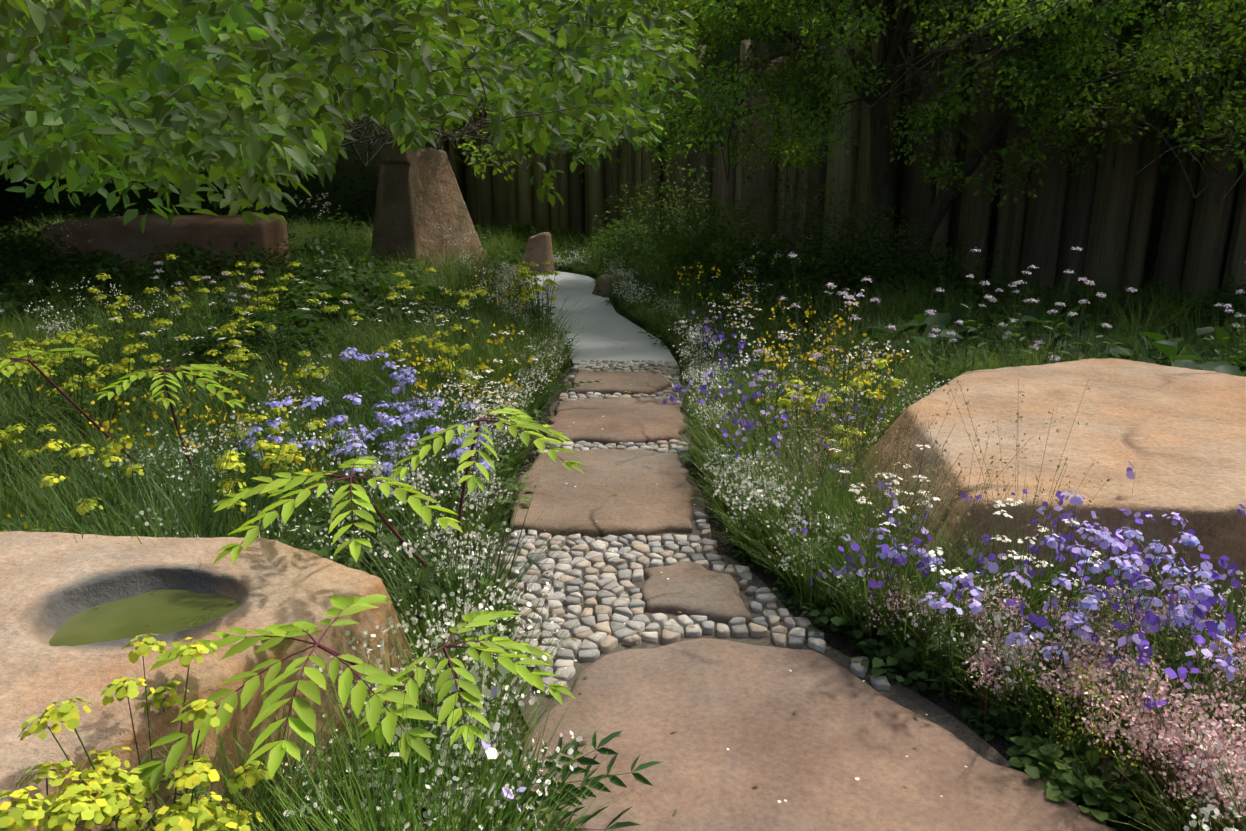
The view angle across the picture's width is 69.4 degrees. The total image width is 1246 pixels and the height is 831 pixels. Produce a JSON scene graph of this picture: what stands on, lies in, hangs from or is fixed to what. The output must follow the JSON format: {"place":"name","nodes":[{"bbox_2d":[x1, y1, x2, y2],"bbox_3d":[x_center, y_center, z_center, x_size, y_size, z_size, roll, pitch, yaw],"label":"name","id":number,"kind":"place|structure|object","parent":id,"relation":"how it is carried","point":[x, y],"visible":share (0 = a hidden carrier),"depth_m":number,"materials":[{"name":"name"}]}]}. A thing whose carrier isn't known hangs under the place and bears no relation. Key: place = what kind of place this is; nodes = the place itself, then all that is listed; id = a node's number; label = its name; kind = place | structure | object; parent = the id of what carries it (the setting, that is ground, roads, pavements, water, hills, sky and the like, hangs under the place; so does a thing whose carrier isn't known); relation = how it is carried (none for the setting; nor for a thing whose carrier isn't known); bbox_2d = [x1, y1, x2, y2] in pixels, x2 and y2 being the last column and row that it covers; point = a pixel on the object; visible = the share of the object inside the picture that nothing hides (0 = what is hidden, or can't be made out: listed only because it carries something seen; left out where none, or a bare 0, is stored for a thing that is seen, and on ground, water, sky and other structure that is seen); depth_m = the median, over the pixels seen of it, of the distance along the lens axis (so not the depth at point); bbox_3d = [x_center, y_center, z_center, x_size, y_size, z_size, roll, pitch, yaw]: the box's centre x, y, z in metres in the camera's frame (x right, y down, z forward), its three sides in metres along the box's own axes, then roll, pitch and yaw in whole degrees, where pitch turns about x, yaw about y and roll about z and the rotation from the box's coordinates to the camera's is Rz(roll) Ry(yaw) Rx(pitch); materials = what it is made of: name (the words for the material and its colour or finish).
{"place":"outdoors","nodes":[
{"label":"outdoors","id":0,"kind":"place"},
{"bbox_2d":[248,0,502,214],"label":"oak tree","id":1,"kind":"object","parent":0,"point":[455,126],"depth_m":13.06,"materials":[{"name":"green plant"}]},
{"bbox_2d":[0,0,772,233],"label":"oak tree","id":2,"kind":"object","parent":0,"point":[183,146],"depth_m":4.24,"materials":[{"name":"green plant"}]},
{"bbox_2d":[342,33,528,147],"bbox_3d":[-4.149,-9.518,18.707,13.083,11.435,15.583,0,16,1],"label":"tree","id":3,"kind":"object","parent":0,"point":[427,145],"depth_m":20.15,"materials":[{"name":"green plant"}]},
{"bbox_2d":[476,268,677,366],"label":"grey path","id":4,"kind":"structure","parent":0,"point":[612,327],"depth_m":8.70,"materials":[{"name":"grey concrete"}]},
{"bbox_2d":[592,274,627,299],"bbox_3d":[-0.067,-1.533,10.798,0.525,0.331,0.560,-15,22,-41],"label":"stone","id":5,"kind":"object","parent":4,"relation":"on","point":[599,284],"visible":0.27,"depth_m":10.66,"materials":[{"name":"stone"}]},
{"bbox_2d":[427,0,766,183],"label":"tree","id":6,"kind":"object","parent":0,"point":[506,164],"depth_m":15.18,"materials":[{"name":"green plant"}]},
{"bbox_2d":[0,209,1245,830],"bbox_3d":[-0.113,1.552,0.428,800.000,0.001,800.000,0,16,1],"label":"soil ground","id":7,"kind":"structure","parent":0,"point":[842,643],"depth_m":4.18,"materials":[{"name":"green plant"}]},
{"bbox_2d":[42,214,289,286],"bbox_3d":[-5.971,-2.142,11.905,2.858,1.005,0.909,-1,16,-3],"label":"long stone","id":8,"kind":"object","parent":7,"relation":"on","point":[115,235],"visible":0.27,"depth_m":11.47,"materials":[{"name":"stone"}]},
{"bbox_2d":[0,531,428,830],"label":"boulder","id":9,"kind":"object","parent":7,"relation":"on","point":[52,584],"visible":0.54,"depth_m":2.30,"materials":[{"name":"stone"}]},
{"bbox_2d":[49,590,239,645],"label":"basin water","id":10,"kind":"structure","parent":9,"relation":"on","point":[165,612],"depth_m":2.40,"materials":[{"name":"green liquid"}]},
{"bbox_2d":[0,114,449,227],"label":"wooden fence","id":11,"kind":"object","parent":7,"relation":"on","point":[349,166],"depth_m":21.84,"materials":[{"name":"brown wood"}]},
{"bbox_2d":[370,141,488,274],"bbox_3d":[-2.864,-3.001,13.178,1.448,1.942,1.169,-14,21,-40],"label":"standing stone","id":12,"kind":"object","parent":7,"relation":"on","point":[419,198],"visible":0.69,"depth_m":12.85,"materials":[{"name":"stone"}]},
{"bbox_2d":[522,232,554,274],"bbox_3d":[-1.220,-2.248,12.691,0.518,0.668,0.324,0,16,1],"label":"stone","id":13,"kind":"object","parent":7,"relation":"on","point":[538,249],"visible":0.73,"depth_m":12.58,"materials":[{"name":"stone"}]},
{"bbox_2d":[509,449,693,536],"bbox_3d":[-0.094,0.385,4.495,0.892,0.117,1.148,0,16,1],"label":"stepping stone","id":14,"kind":"object","parent":7,"relation":"on","point":[647,488],"visible":0.81,"depth_m":4.32,"materials":[{"name":"stone"}]},
{"bbox_2d":[543,397,688,445],"bbox_3d":[-0.037,0.050,5.668,0.882,0.115,0.988,0,16,1],"label":"stepping stone","id":15,"kind":"object","parent":7,"relation":"on","point":[632,421],"visible":0.85,"depth_m":5.56,"materials":[{"name":"stone"}]},
{"bbox_2d":[567,371,670,395],"bbox_3d":[-0.017,-0.212,6.579,0.736,0.112,0.632,0,16,1],"label":"stepping stone","id":16,"kind":"object","parent":7,"relation":"on","point":[644,382],"visible":0.73,"depth_m":6.48,"materials":[{"name":"stone"}]},
{"bbox_2d":[0,163,1245,830],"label":"garden plants","id":17,"kind":"object","parent":7,"relation":"on","point":[1030,753],"depth_m":3.29,"materials":[{"name":"green plant"}]},
{"bbox_2d":[658,310,690,323],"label":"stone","id":18,"kind":"object","parent":7,"relation":"on","point":[687,319],"visible":0.1,"depth_m":8.62,"materials":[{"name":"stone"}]},
{"bbox_2d":[640,561,750,624],"bbox_3d":[0.264,0.689,3.435,0.404,0.104,0.472,0,16,1],"label":"stepping stone","id":19,"kind":"object","parent":7,"relation":"on","point":[717,598],"visible":0.71,"depth_m":3.36,"materials":[{"name":"stone"}]},
{"bbox_2d":[493,366,1011,767],"bbox_3d":[0.251,0.542,3.908,1.649,0.001,6.996,-3,16,-9],"label":"path mortar","id":20,"kind":"object","parent":7,"relation":"on","point":[905,697],"visible":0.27,"depth_m":3.06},
{"bbox_2d":[501,359,889,697],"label":"cobble paving","id":21,"kind":"structure","parent":20,"relation":"on","point":[568,571],"depth_m":3.42,"materials":[{"name":"stone"}]},
{"bbox_2d":[510,638,1112,830],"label":"flagstone","id":22,"kind":"object","parent":7,"relation":"on","point":[711,701],"visible":0.88,"depth_m":2.45,"materials":[{"name":"stone"}]},
{"bbox_2d":[430,0,1245,319],"bbox_3d":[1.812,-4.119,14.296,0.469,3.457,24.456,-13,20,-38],"label":"timber post fence","id":23,"kind":"object","parent":7,"relation":"on","point":[1100,213],"visible":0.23,"depth_m":11.34,"materials":[{"name":"brown wood"}]},
{"bbox_2d":[521,0,1245,289],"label":"hawthorn tree","id":24,"kind":"object","parent":7,"relation":"on","point":[673,117],"depth_m":9.48,"materials":[{"name":"green plant"}]},
{"bbox_2d":[854,358,1245,639],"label":"boulder","id":25,"kind":"object","parent":7,"relation":"on","point":[1175,437],"visible":0.62,"depth_m":3.60,"materials":[{"name":"stone"}]},
{"bbox_2d":[673,0,847,94],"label":"tree","id":26,"kind":"object","parent":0,"point":[803,10],"depth_m":13.48,"materials":[{"name":"green plant"}]},
{"bbox_2d":[753,0,1245,204],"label":"hawthorn tree","id":27,"kind":"object","parent":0,"point":[1161,64],"depth_m":8.16,"materials":[{"name":"green plant"}]}
]}

